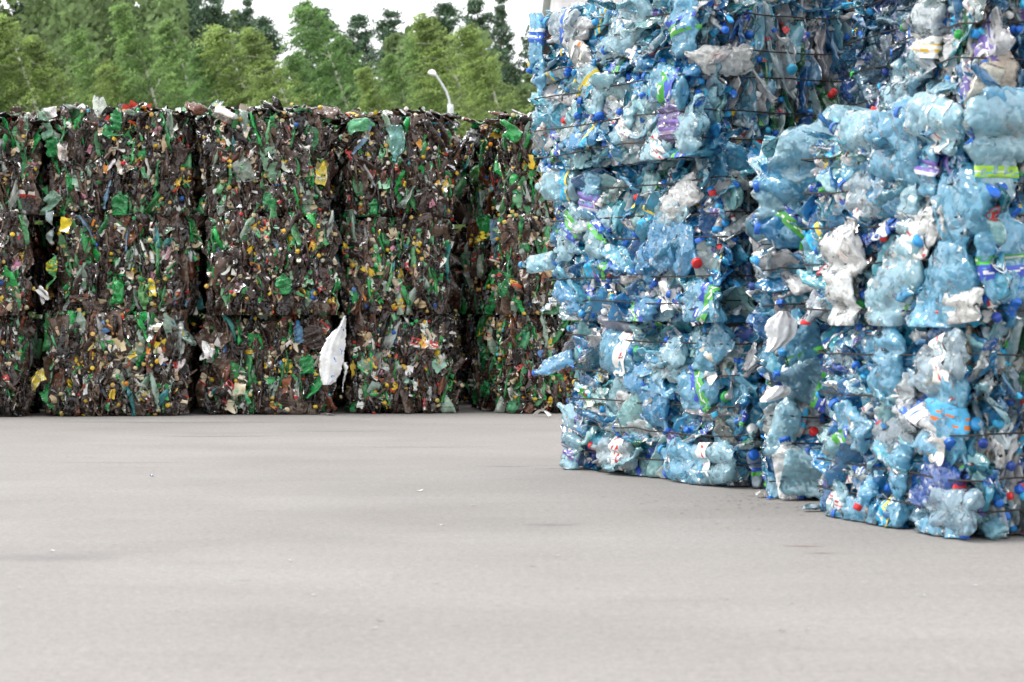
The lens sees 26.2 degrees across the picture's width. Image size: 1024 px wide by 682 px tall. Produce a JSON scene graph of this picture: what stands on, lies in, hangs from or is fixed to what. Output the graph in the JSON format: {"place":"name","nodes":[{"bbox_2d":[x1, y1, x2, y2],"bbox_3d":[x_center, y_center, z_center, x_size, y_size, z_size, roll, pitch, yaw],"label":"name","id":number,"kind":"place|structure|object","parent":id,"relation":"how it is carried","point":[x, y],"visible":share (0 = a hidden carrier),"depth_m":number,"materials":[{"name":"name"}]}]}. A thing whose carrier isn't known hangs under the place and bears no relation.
{"place":"outdoors","nodes":[
{"label":"outdoors","id":0,"kind":"place"},
{"bbox_2d":[0,0,541,90],"label":"sky","id":1,"kind":"structure","parent":0,"point":[518,11],"materials":[{"name":"white"}]},
{"bbox_2d":[0,400,1023,681],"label":"ground","id":2,"kind":"structure","parent":0,"point":[234,540],"depth_m":6.99,"materials":[{"name":"concrete"}]},
{"bbox_2d":[0,312,42,415],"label":"plastic bale","id":3,"kind":"object","parent":2,"relation":"on","point":[20,351],"visible":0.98,"depth_m":16.36,"materials":[{"name":"multicoloured plastic"}]},
{"bbox_2d":[0,207,44,314],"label":"plastic bale","id":4,"kind":"object","parent":3,"relation":"on","point":[19,243],"visible":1,"depth_m":16.21,"materials":[{"name":"multicoloured plastic"}]},
{"bbox_2d":[0,106,49,217],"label":"plastic bale","id":5,"kind":"object","parent":4,"relation":"on","point":[24,177],"visible":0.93,"depth_m":16.43,"materials":[{"name":"multicoloured plastic"}]},
{"bbox_2d":[27,314,86,408],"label":"plastic bale","id":6,"kind":"object","parent":2,"relation":"on","point":[40,334],"visible":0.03,"depth_m":17.51,"materials":[{"name":"brown plastic"}]},
{"bbox_2d":[25,217,59,313],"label":"plastic bale","id":7,"kind":"object","parent":6,"relation":"on","point":[46,250],"visible":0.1,"depth_m":17.48,"materials":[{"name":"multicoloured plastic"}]},
{"bbox_2d":[34,156,60,220],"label":"plastic bale","id":8,"kind":"object","parent":7,"relation":"on","point":[47,160],"depth_m":17.51,"materials":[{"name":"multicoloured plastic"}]},
{"bbox_2d":[30,308,196,415],"bbox_3d":[-3.009,0.147,16.913,1.227,0.804,1.176,0,1,-4],"label":"plastic bale","id":9,"kind":"object","parent":2,"relation":"on","point":[117,362],"visible":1,"depth_m":16.43,"materials":[{"name":"multicoloured plastic"}]},
{"bbox_2d":[35,210,207,314],"bbox_3d":[-3.000,-0.605,17.055,1.282,0.803,1.158,0,1,-8],"label":"plastic bale","id":10,"kind":"object","parent":9,"relation":"on","point":[105,262],"visible":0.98,"depth_m":16.56,"materials":[{"name":"multicoloured plastic"}]},
{"bbox_2d":[38,95,200,216],"bbox_3d":[-2.992,-1.417,17.065,1.269,0.926,1.181,0,1,-4],"label":"plastic bale","id":11,"kind":"object","parent":10,"relation":"on","point":[133,157],"visible":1,"depth_m":16.58,"materials":[{"name":"multicoloured plastic"}]},
{"bbox_2d":[149,314,277,407],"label":"plastic bale","id":12,"kind":"object","parent":2,"relation":"on","point":[198,320],"visible":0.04,"depth_m":17.71,"materials":[{"name":"brown plastic"}]},
{"bbox_2d":[163,224,207,313],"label":"plastic bale","id":13,"kind":"object","parent":12,"relation":"on","point":[203,278],"visible":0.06,"depth_m":17.69,"materials":[{"name":"brown plastic"}]},
{"bbox_2d":[196,128,280,218],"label":"plastic bale","id":14,"kind":"object","parent":13,"relation":"on","point":[199,145],"depth_m":17.64,"materials":[{"name":"brown plastic"}]},
{"bbox_2d":[193,311,336,413],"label":"plastic bale","id":15,"kind":"object","parent":2,"relation":"on","point":[261,364],"visible":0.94,"depth_m":16.64,"materials":[{"name":"multicoloured plastic"}]},
{"bbox_2d":[201,208,342,314],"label":"plastic bale","id":16,"kind":"object","parent":15,"relation":"on","point":[272,263],"visible":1,"depth_m":16.51,"materials":[{"name":"multicoloured plastic"}]},
{"bbox_2d":[184,95,341,217],"bbox_3d":[-1.912,-1.419,17.078,1.182,0.929,1.293,0,1,-5],"label":"plastic bale","id":17,"kind":"object","parent":16,"relation":"on","point":[262,158],"visible":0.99,"depth_m":16.64,"materials":[{"name":"multicoloured plastic"}]},
{"bbox_2d":[319,316,347,391],"bbox_3d":[-1.325,0.098,16.336,0.216,0.572,0.105,0,1,0],"label":"plastic bag","id":18,"kind":"object","parent":16,"relation":"hanging from","point":[331,359],"visible":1,"depth_m":16.35,"materials":[{"name":"white plastic"}]},
{"bbox_2d":[331,315,405,405],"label":"plastic bale","id":19,"kind":"object","parent":2,"relation":"on","point":[338,400],"visible":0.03,"depth_m":17.93,"materials":[{"name":"brown plastic"}]},
{"bbox_2d":[336,219,343,312],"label":"plastic bale","id":20,"kind":"object","parent":19,"relation":"on","point":[339,251],"depth_m":17.85,"materials":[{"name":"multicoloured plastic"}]},
{"bbox_2d":[304,130,344,221],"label":"plastic bale","id":21,"kind":"object","parent":20,"relation":"on","point":[336,152],"visible":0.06,"depth_m":17.88,"materials":[{"name":"brown plastic"}]},
{"bbox_2d":[340,307,466,412],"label":"plastic bale","id":22,"kind":"object","parent":2,"relation":"on","point":[409,363],"visible":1,"depth_m":16.83,"materials":[{"name":"multicoloured plastic"}]},
{"bbox_2d":[338,210,458,314],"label":"plastic bale","id":23,"kind":"object","parent":22,"relation":"on","point":[400,264],"visible":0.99,"depth_m":16.82,"materials":[{"name":"multicoloured plastic"}]},
{"bbox_2d":[335,106,461,218],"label":"plastic bale","id":24,"kind":"object","parent":23,"relation":"on","point":[397,161],"visible":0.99,"depth_m":16.83,"materials":[{"name":"multicoloured plastic"}]},
{"bbox_2d":[53,417,810,630],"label":"litter crumbs","id":25,"kind":"object","parent":2,"relation":"on","point":[620,503],"visible":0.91,"depth_m":9.23,"materials":[{"name":"plastic"}]},
{"bbox_2d":[456,314,551,403],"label":"plastic bale","id":26,"kind":"object","parent":2,"relation":"on","point":[463,329],"visible":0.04,"depth_m":18.41,"materials":[{"name":"brown plastic"}]},
{"bbox_2d":[449,224,468,313],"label":"plastic bale","id":27,"kind":"object","parent":26,"relation":"on","point":[458,238],"visible":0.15,"depth_m":18.38,"materials":[{"name":"brown plastic"}]},
{"bbox_2d":[448,132,471,223],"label":"plastic bale","id":28,"kind":"object","parent":27,"relation":"on","point":[462,214],"visible":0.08,"depth_m":18.38,"materials":[{"name":"brown plastic"}]},
{"bbox_2d":[464,310,578,412],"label":"plastic bale","id":29,"kind":"object","parent":2,"relation":"on","point":[508,354],"visible":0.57,"depth_m":16.87,"materials":[{"name":"multicoloured plastic"}]},
{"bbox_2d":[462,210,560,314],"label":"plastic bale","id":30,"kind":"object","parent":29,"relation":"on","point":[497,278],"visible":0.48,"depth_m":16.84,"materials":[{"name":"multicoloured plastic"}]},
{"bbox_2d":[461,109,554,219],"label":"plastic bale","id":31,"kind":"object","parent":30,"relation":"on","point":[505,175],"visible":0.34,"depth_m":16.99,"materials":[{"name":"multicoloured plastic"}]},
{"bbox_2d":[532,409,551,415],"bbox_3d":[0.226,0.533,16.358,0.174,0.054,0.054,1,1,45],"label":"plastic film","id":32,"kind":"object","parent":2,"relation":"on","point":[548,413],"visible":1,"depth_m":16.34,"materials":[{"name":"white plastic"}]},
{"bbox_2d":[541,0,702,325],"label":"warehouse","id":33,"kind":"structure","parent":2,"relation":"on","point":[552,5],"depth_m":45.89,"materials":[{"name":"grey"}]},
{"bbox_2d":[532,315,765,487],"bbox_3d":[1.111,0.214,10.960,1.307,0.870,1.762,-1,1,-31],"label":"plastic bale","id":34,"kind":"object","parent":2,"relation":"on","point":[676,401],"visible":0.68,"depth_m":10.45,"materials":[{"name":"blue plastic"}]},
{"bbox_2d":[518,140,762,322],"bbox_3d":[1.000,-0.528,10.936,1.278,0.855,1.772,-1,1,-30],"label":"plastic bale","id":35,"kind":"object","parent":34,"relation":"on","point":[661,242],"visible":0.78,"depth_m":10.40,"materials":[{"name":"blue plastic"}]},
{"bbox_2d":[526,0,868,172],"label":"plastic bale","id":36,"kind":"object","parent":35,"relation":"on","point":[626,83],"visible":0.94,"depth_m":10.26,"materials":[{"name":"blue plastic"}]},
{"bbox_2d":[755,490,765,496],"bbox_3d":[1.079,0.660,9.541,0.041,0.030,0.082,0,1,-5],"label":"plastic film","id":37,"kind":"object","parent":2,"relation":"on","point":[759,492],"visible":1,"depth_m":9.55,"materials":[{"name":"white plastic"}]},
{"bbox_2d":[753,308,832,499],"bbox_3d":[1.767,0.243,9.732,1.408,0.855,0.888,0,1,5],"label":"plastic bale","id":38,"kind":"object","parent":2,"relation":"on","point":[788,427],"visible":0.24,"depth_m":9.40,"materials":[{"name":"blue plastic"}]},
{"bbox_2d":[760,386,790,401],"bbox_3d":[1.102,0.221,9.190,0.134,0.070,0.039,0,1,0],"label":"plastic film","id":39,"kind":"object","parent":38,"relation":"attached to","point":[774,393],"visible":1,"depth_m":9.19,"materials":[{"name":"white plastic"}]},
{"bbox_2d":[764,311,796,351],"bbox_3d":[1.121,-0.039,9.166,0.136,0.171,0.048,0,1,0],"label":"plastic rag","id":40,"kind":"object","parent":38,"relation":"attached to","point":[780,329],"visible":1,"depth_m":9.16,"materials":[{"name":"white plastic"}]},
{"bbox_2d":[740,104,869,322],"bbox_3d":[1.743,-0.550,9.785,1.452,0.938,0.989,0,1,5],"label":"plastic bale","id":41,"kind":"object","parent":38,"relation":"on","point":[782,180],"visible":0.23,"depth_m":9.40,"materials":[{"name":"blue plastic"}]},
{"bbox_2d":[749,237,760,279],"bbox_3d":[1.128,-0.373,9.861,0.131,0.258,0.038,0,1,0],"label":"plastic film","id":42,"kind":"object","parent":41,"relation":"hanging from","point":[753,242],"visible":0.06,"depth_m":9.86,"materials":[{"name":"white plastic"}]},
{"bbox_2d":[838,0,915,108],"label":"plastic bale","id":43,"kind":"object","parent":41,"relation":"on","point":[865,65],"visible":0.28,"depth_m":9.73,"materials":[{"name":"blue plastic"}]},
{"bbox_2d":[802,503,823,510],"bbox_3d":[1.223,0.672,8.908,0.098,0.035,0.062,0,1,-3],"label":"plastic bottle","id":44,"kind":"object","parent":2,"relation":"on","point":[812,506],"visible":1,"depth_m":8.89,"materials":[{"name":"blue plastic"}]},
{"bbox_2d":[805,312,1023,538],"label":"plastic bale","id":45,"kind":"object","parent":2,"relation":"on","point":[923,431],"visible":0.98,"depth_m":8.03,"materials":[{"name":"blue plastic"}]},
{"bbox_2d":[796,84,1023,327],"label":"plastic bale","id":46,"kind":"object","parent":45,"relation":"on","point":[912,210],"visible":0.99,"depth_m":8.04,"materials":[{"name":"blue plastic"}]},
{"bbox_2d":[879,0,1023,108],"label":"plastic bale","id":47,"kind":"object","parent":46,"relation":"on","point":[956,50],"visible":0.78,"depth_m":8.24,"materials":[{"name":"blue plastic"}]},
{"label":"grass verge","id":48,"kind":"structure","parent":0,"visible":0},
{"bbox_2d":[0,42,41,223],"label":"birch tree","id":49,"kind":"object","parent":48,"relation":"on","point":[3,84],"visible":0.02,"depth_m":78.56,"materials":[{"name":"green plant"}]},
{"bbox_2d":[0,0,49,111],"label":"pine tree","id":50,"kind":"object","parent":48,"relation":"on","point":[18,10],"visible":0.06,"depth_m":97.38,"materials":[{"name":"green plant"}]},
{"bbox_2d":[0,13,64,224],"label":"birch tree","id":51,"kind":"object","parent":48,"relation":"on","point":[23,76],"visible":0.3,"depth_m":78.30,"materials":[{"name":"green plant"}]},
{"bbox_2d":[1,1,75,110],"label":"pine tree","id":52,"kind":"object","parent":48,"relation":"on","point":[66,46],"visible":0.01,"depth_m":96.98,"materials":[{"name":"green plant"}]},
{"bbox_2d":[15,34,92,221],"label":"birch tree","id":53,"kind":"object","parent":48,"relation":"on","point":[39,51],"visible":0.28,"depth_m":79.28,"materials":[{"name":"green plant"}]},
{"bbox_2d":[56,24,132,317],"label":"birch tree","id":54,"kind":"object","parent":48,"relation":"on","point":[85,49],"visible":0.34,"depth_m":81.92,"materials":[{"name":"green plant"}]},
{"bbox_2d":[87,58,139,108],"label":"birch tree","id":55,"kind":"object","parent":48,"relation":"on","point":[105,69],"visible":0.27,"depth_m":78.63,"materials":[{"name":"green plant"}]},
{"bbox_2d":[92,2,190,110],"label":"birch tree","id":56,"kind":"object","parent":48,"relation":"on","point":[125,29],"visible":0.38,"depth_m":79.10,"materials":[{"name":"green plant"}]},
{"bbox_2d":[127,0,209,107],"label":"pine tree","id":57,"kind":"object","parent":48,"relation":"on","point":[195,33],"visible":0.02,"depth_m":97.81,"materials":[{"name":"green plant"}]},
{"bbox_2d":[145,16,210,115],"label":"birch tree","id":58,"kind":"object","parent":48,"relation":"on","point":[166,32],"visible":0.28,"depth_m":82.27,"materials":[{"name":"green plant"}]},
{"bbox_2d":[183,0,204,34],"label":"pine tree","id":59,"kind":"object","parent":48,"relation":"on","point":[196,7],"visible":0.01,"depth_m":105.38,"materials":[{"name":"green plant"}]},
{"bbox_2d":[174,47,230,107],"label":"birch tree","id":60,"kind":"object","parent":48,"relation":"on","point":[200,80],"visible":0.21,"depth_m":79.31,"materials":[{"name":"green plant"}]},
{"bbox_2d":[189,0,239,98],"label":"pine tree","id":61,"kind":"object","parent":48,"relation":"on","point":[211,12],"visible":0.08,"depth_m":101.52,"materials":[{"name":"green plant"}]},
{"bbox_2d":[185,23,268,106],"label":"birch tree","id":62,"kind":"object","parent":48,"relation":"on","point":[213,38],"visible":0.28,"depth_m":79.02,"materials":[{"name":"green plant"}]},
{"bbox_2d":[231,0,254,61],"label":"pine tree","id":63,"kind":"object","parent":48,"relation":"on","point":[244,16],"visible":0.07,"depth_m":105.65,"materials":[{"name":"green plant"}]},
{"bbox_2d":[237,15,293,103],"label":"pine tree","id":64,"kind":"object","parent":48,"relation":"on","point":[262,22],"visible":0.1,"depth_m":97.49,"materials":[{"name":"green plant"}]},
{"bbox_2d":[0,0,536,317],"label":"woods","id":65,"kind":"object","parent":48,"relation":"on","point":[65,17],"visible":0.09,"depth_m":91.89,"materials":[{"name":"green plant"}]},
{"bbox_2d":[230,26,321,107],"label":"birch tree","id":66,"kind":"object","parent":48,"relation":"on","point":[257,51],"visible":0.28,"depth_m":77.63,"materials":[{"name":"green plant"}]},
{"bbox_2d":[277,50,344,317],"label":"birch tree","id":67,"kind":"object","parent":48,"relation":"on","point":[295,62],"visible":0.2,"depth_m":80.12,"materials":[{"name":"green plant"}]},
{"bbox_2d":[286,5,342,104],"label":"pine tree","id":68,"kind":"object","parent":48,"relation":"on","point":[327,15],"visible":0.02,"depth_m":101.62,"materials":[{"name":"green plant"}]},
{"bbox_2d":[276,0,367,129],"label":"birch tree","id":69,"kind":"object","parent":48,"relation":"on","point":[312,34],"visible":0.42,"depth_m":82.08,"materials":[{"name":"green plant"}]},
{"bbox_2d":[317,33,382,109],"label":"birch tree","id":70,"kind":"object","parent":48,"relation":"on","point":[353,65],"visible":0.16,"depth_m":84.05,"materials":[{"name":"green plant"}]},
{"bbox_2d":[326,13,378,101],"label":"pine tree","id":71,"kind":"object","parent":48,"relation":"on","point":[363,39],"visible":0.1,"depth_m":105.53,"materials":[{"name":"green plant"}]},
{"bbox_2d":[347,66,397,113],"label":"birch tree","id":72,"kind":"object","parent":48,"relation":"on","point":[366,78],"visible":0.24,"depth_m":76.47,"materials":[{"name":"green plant"}]},
{"bbox_2d":[355,5,418,99],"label":"pine tree","id":73,"kind":"object","parent":48,"relation":"on","point":[385,28],"visible":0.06,"depth_m":97.61,"materials":[{"name":"green plant"}]},
{"bbox_2d":[374,53,420,109],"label":"birch tree","id":74,"kind":"object","parent":48,"relation":"on","point":[388,66],"visible":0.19,"depth_m":81.64,"materials":[{"name":"green plant"}]},
{"bbox_2d":[395,34,465,228],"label":"birch tree","id":75,"kind":"object","parent":48,"relation":"on","point":[410,55],"visible":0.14,"depth_m":80.23,"materials":[{"name":"green plant"}]},
{"bbox_2d":[428,70,453,228],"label":"street lamp","id":76,"kind":"object","parent":48,"relation":"on","point":[450,108],"visible":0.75,"depth_m":65.84,"materials":[{"name":"metal"}]},
{"bbox_2d":[427,0,468,78],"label":"pine tree","id":77,"kind":"object","parent":48,"relation":"on","point":[447,11],"visible":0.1,"depth_m":105.37,"materials":[{"name":"green plant"}]},
{"bbox_2d":[399,12,509,228],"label":"birch tree","id":78,"kind":"object","parent":48,"relation":"on","point":[427,34],"visible":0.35,"depth_m":79.17,"materials":[{"name":"green plant"}]},
{"bbox_2d":[426,22,532,228],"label":"birch tree","id":79,"kind":"object","parent":48,"relation":"on","point":[481,71],"visible":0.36,"depth_m":77.22,"materials":[{"name":"green plant"}]},
{"bbox_2d":[447,0,516,130],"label":"pine tree","id":80,"kind":"object","parent":48,"relation":"on","point":[473,9],"visible":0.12,"depth_m":97.62,"materials":[{"name":"green plant"}]},
{"bbox_2d":[487,0,525,104],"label":"pine tree","id":81,"kind":"object","parent":48,"relation":"on","point":[505,38],"visible":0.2,"depth_m":101.60,"materials":[{"name":"green plant"}]},
{"bbox_2d":[518,25,528,92],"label":"pine tree","id":82,"kind":"object","parent":48,"relation":"on","point":[525,43],"visible":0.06,"depth_m":105.66,"materials":[{"name":"green plant"}]}
]}

